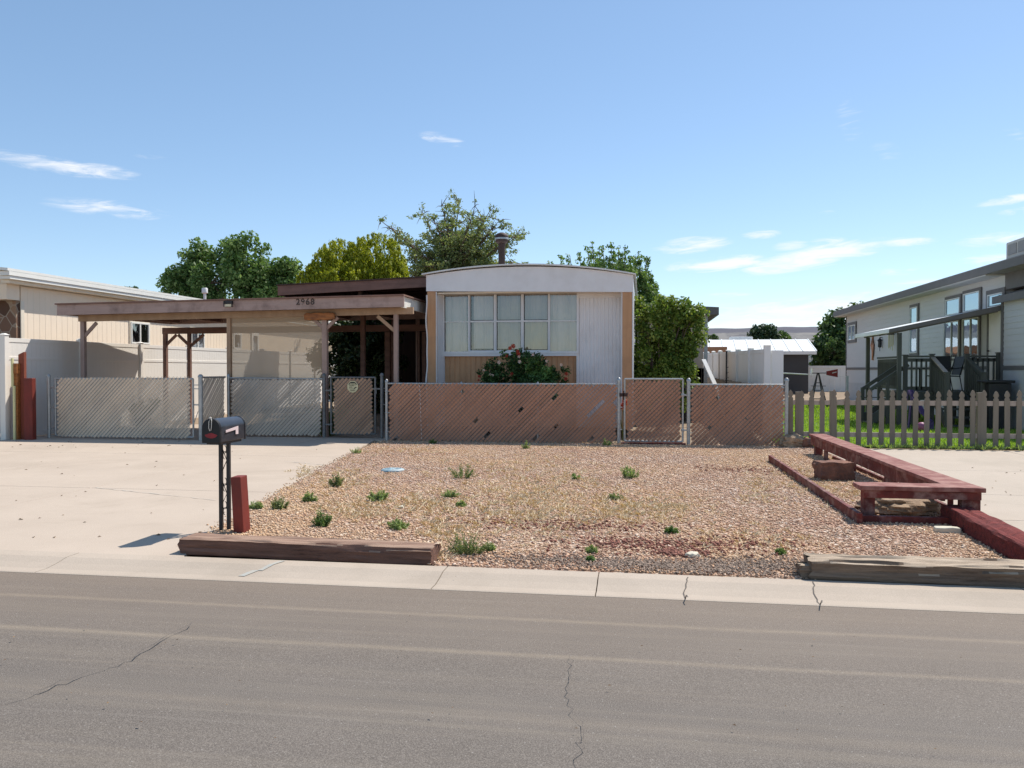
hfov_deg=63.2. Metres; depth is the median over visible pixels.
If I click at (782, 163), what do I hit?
sky
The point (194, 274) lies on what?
broadleaf tree
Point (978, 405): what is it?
picket fence
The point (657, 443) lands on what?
threshold board
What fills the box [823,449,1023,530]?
neighbour driveway
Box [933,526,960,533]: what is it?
paver block
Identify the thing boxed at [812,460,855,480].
rock
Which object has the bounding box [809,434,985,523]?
corner bench
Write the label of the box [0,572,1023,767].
road
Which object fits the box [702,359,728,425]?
leaning board
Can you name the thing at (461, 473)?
weed
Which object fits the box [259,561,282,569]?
kerb paint mark
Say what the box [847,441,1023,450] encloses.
verge grass
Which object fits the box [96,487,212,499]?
slab caulk
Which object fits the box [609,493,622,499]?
weed
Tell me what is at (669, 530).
weed
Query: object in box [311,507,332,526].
weed
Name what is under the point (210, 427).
door
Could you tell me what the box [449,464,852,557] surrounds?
red gravel chips
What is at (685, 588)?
kerb crack
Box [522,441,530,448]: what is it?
weed
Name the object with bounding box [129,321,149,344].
window
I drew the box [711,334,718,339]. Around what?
shrub
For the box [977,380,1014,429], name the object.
rubbish bin
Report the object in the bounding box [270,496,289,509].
weed
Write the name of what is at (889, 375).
porch
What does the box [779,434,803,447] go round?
rock
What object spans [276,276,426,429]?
porch roof
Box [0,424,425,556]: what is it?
driveway
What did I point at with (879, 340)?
wall lantern
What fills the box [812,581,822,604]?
kerb crack
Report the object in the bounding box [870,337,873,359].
wall ornament
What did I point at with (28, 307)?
neighbour house
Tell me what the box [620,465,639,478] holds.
weed
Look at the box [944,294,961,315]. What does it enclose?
window
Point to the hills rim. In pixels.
(785, 329)
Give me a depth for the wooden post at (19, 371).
17.86 m
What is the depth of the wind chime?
30.29 m
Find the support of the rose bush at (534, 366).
on the ground at (840, 395)
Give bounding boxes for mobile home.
[421,232,637,428]
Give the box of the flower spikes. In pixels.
[312,366,342,435]
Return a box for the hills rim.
[703,327,820,332]
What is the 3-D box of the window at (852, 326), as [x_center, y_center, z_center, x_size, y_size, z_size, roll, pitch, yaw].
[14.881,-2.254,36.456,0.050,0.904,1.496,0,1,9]
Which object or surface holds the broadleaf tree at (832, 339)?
on the ground at (840, 395)
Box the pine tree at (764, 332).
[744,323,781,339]
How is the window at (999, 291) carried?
in the neighbour house at (999, 283)
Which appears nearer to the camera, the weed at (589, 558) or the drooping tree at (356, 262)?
the weed at (589, 558)
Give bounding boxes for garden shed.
[637,304,718,421]
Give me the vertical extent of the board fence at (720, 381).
1.283 m
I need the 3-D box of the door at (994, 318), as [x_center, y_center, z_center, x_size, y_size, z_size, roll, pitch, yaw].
[12.528,-0.896,21.638,0.105,2.100,0.790,0,1,9]
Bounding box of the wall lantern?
[877,337,882,350]
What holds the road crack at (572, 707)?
on the road
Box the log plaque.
[304,312,334,319]
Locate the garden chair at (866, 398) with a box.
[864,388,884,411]
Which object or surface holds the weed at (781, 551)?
on the gravel bed
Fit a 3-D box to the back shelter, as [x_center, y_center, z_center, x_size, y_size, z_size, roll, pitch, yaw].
[8.217,-0.479,40.666,4.171,2.582,3.100,0,1,9]
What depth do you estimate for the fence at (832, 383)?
47.77 m
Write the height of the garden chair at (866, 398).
0.930 m
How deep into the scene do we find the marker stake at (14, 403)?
17.75 m
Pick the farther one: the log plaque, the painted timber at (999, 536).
the log plaque
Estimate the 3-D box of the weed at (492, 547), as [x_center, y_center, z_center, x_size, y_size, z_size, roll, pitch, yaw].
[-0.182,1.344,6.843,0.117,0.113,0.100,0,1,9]
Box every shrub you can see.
[321,320,410,412]
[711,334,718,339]
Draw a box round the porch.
[855,305,1000,426]
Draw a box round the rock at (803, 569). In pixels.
[795,561,811,579]
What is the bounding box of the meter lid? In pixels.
[381,467,404,471]
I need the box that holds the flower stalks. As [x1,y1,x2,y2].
[621,400,627,441]
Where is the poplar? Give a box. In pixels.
[547,241,659,342]
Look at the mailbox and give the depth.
7.71 m
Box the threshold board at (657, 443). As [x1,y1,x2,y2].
[621,442,685,444]
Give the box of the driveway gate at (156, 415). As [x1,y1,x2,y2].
[50,376,197,438]
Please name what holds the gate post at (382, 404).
on the driveway at (75, 517)
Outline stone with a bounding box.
[685,551,700,557]
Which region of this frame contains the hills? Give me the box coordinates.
[708,332,821,342]
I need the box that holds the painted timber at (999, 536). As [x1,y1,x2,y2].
[940,504,1023,559]
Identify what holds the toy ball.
on the lawn at (897, 430)
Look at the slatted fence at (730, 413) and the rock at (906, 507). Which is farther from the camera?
the slatted fence at (730, 413)
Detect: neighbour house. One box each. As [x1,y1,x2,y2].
[0,267,336,352]
[833,237,1023,430]
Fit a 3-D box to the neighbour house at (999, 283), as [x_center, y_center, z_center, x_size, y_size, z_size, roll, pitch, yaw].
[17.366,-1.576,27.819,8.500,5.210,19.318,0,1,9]
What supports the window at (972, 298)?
in the neighbour house at (999, 283)
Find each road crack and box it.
[10,622,191,699]
[566,657,584,761]
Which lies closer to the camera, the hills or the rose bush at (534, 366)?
the rose bush at (534, 366)
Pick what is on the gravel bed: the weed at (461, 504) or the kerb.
the weed at (461, 504)
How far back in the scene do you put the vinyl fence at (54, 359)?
20.70 m
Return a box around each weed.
[249,501,263,508]
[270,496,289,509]
[301,491,318,501]
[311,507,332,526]
[329,475,344,486]
[350,447,361,453]
[365,490,389,501]
[387,515,409,530]
[441,489,460,497]
[445,530,491,554]
[449,464,477,477]
[455,500,466,506]
[484,541,496,551]
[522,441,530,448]
[571,473,580,479]
[584,544,599,553]
[585,555,595,561]
[602,438,611,445]
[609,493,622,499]
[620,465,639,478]
[664,526,679,533]
[775,547,786,554]
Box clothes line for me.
[783,373,848,390]
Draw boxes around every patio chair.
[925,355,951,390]
[950,356,963,390]
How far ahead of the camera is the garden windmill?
30.55 m
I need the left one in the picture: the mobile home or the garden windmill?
the mobile home
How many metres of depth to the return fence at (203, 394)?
18.00 m
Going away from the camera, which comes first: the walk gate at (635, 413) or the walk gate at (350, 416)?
the walk gate at (635, 413)
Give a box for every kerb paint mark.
[239,570,257,575]
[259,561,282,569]
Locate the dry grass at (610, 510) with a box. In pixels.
[285,442,860,560]
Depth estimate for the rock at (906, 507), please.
8.46 m
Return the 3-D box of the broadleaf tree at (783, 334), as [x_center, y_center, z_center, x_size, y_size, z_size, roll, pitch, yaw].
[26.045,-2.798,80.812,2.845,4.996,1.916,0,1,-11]
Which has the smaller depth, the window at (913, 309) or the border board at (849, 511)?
the border board at (849, 511)
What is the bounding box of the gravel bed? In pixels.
[212,440,1006,579]
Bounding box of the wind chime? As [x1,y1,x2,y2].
[888,334,894,350]
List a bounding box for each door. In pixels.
[202,417,219,442]
[987,311,1000,379]
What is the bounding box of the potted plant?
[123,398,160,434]
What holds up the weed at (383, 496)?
on the gravel bed
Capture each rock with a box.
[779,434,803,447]
[795,561,811,579]
[802,437,812,447]
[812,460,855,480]
[854,498,940,515]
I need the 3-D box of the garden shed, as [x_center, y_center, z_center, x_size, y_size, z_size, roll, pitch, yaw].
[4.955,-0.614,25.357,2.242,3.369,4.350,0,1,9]
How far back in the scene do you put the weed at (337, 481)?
10.58 m
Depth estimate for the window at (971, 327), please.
23.18 m
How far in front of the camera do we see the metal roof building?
44.78 m
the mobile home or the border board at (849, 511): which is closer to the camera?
the border board at (849, 511)
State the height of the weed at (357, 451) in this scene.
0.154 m
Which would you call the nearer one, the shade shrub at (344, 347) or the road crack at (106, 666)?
the road crack at (106, 666)
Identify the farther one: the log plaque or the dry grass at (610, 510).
the log plaque
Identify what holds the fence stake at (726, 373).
on the ground at (840, 395)
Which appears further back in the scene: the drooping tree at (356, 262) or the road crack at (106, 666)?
the drooping tree at (356, 262)
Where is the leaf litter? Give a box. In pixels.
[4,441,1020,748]
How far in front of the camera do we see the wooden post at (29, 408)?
17.74 m
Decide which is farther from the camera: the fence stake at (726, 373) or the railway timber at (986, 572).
the fence stake at (726, 373)
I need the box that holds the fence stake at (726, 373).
[725,351,728,431]
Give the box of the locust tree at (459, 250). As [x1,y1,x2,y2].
[377,188,529,276]
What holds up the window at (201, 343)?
in the neighbour house at (28, 307)
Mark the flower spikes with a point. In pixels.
(333, 417)
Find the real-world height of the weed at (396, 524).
0.159 m
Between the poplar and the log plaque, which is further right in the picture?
the poplar
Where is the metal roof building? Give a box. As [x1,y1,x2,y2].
[708,337,816,393]
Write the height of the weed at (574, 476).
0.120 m
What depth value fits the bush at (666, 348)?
20.08 m
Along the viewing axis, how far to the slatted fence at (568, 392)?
17.10 m
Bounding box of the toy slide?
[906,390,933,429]
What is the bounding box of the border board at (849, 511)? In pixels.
[768,455,862,523]
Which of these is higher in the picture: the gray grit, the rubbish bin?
the rubbish bin
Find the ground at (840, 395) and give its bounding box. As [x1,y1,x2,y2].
[10,391,1023,585]
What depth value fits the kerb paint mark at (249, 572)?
6.20 m
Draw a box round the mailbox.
[202,416,245,529]
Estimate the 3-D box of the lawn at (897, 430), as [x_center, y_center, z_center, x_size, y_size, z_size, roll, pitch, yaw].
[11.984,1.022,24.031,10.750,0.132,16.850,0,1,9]
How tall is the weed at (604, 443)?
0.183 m
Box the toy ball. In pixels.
[918,422,923,430]
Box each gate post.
[46,374,51,437]
[380,373,384,438]
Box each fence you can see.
[0,333,336,439]
[198,374,225,439]
[227,373,326,437]
[385,377,621,443]
[686,378,788,445]
[703,344,783,439]
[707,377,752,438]
[788,389,1023,449]
[808,366,845,391]
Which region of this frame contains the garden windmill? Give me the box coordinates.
[808,368,837,406]
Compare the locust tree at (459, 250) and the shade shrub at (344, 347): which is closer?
the shade shrub at (344, 347)
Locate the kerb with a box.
[0,550,1023,614]
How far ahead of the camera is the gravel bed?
9.01 m
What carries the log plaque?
hanging from the carport
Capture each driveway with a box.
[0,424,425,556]
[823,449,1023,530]
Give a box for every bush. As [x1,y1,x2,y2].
[475,344,570,437]
[634,294,710,431]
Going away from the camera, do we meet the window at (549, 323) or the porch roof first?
the window at (549, 323)
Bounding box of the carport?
[54,288,426,438]
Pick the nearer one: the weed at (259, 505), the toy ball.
the weed at (259, 505)
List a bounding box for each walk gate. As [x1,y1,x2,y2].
[325,376,379,434]
[620,378,686,442]
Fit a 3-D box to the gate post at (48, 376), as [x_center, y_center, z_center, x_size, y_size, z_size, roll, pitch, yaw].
[-10.122,0.488,18.196,0.096,1.408,0.096,-1,1,-36]
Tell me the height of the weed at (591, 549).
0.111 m
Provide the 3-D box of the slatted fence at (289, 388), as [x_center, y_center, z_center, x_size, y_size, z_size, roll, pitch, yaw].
[-5.232,0.473,18.493,2.358,1.428,0.088,0,1,9]
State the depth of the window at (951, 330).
24.60 m
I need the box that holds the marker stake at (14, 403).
[11,358,15,439]
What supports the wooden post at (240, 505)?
on the gravel bed
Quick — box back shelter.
[703,347,726,352]
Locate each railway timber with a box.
[177,533,441,565]
[803,552,1023,587]
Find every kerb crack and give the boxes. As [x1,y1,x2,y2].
[683,577,687,598]
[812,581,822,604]
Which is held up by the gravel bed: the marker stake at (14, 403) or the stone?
the stone
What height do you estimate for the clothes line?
1.310 m
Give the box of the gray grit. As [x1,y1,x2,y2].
[440,550,803,577]
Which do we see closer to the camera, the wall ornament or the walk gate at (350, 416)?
the walk gate at (350, 416)
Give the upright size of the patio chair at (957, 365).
0.986 m
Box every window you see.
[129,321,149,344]
[192,334,204,347]
[443,293,578,353]
[847,321,856,342]
[909,303,918,355]
[943,320,960,360]
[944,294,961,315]
[961,316,980,357]
[962,287,981,312]
[986,287,1005,307]
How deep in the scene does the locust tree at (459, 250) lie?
40.12 m
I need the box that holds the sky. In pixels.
[0,0,1023,328]
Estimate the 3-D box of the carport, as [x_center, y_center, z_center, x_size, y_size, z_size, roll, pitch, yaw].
[-6.000,-0.678,20.428,8.321,3.665,4.275,0,1,9]
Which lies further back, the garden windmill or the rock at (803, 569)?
the garden windmill
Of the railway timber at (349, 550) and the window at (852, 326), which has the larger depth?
the window at (852, 326)
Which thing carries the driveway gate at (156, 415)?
attached to the gate post at (48, 376)
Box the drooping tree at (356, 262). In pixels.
[296,231,410,282]
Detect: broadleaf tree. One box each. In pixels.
[154,230,303,298]
[778,330,791,338]
[808,301,863,365]
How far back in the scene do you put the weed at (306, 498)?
9.39 m
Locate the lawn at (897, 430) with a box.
[783,405,1023,447]
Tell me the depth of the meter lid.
12.15 m
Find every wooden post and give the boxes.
[13,352,26,439]
[24,378,36,439]
[231,475,249,532]
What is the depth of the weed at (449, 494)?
9.72 m

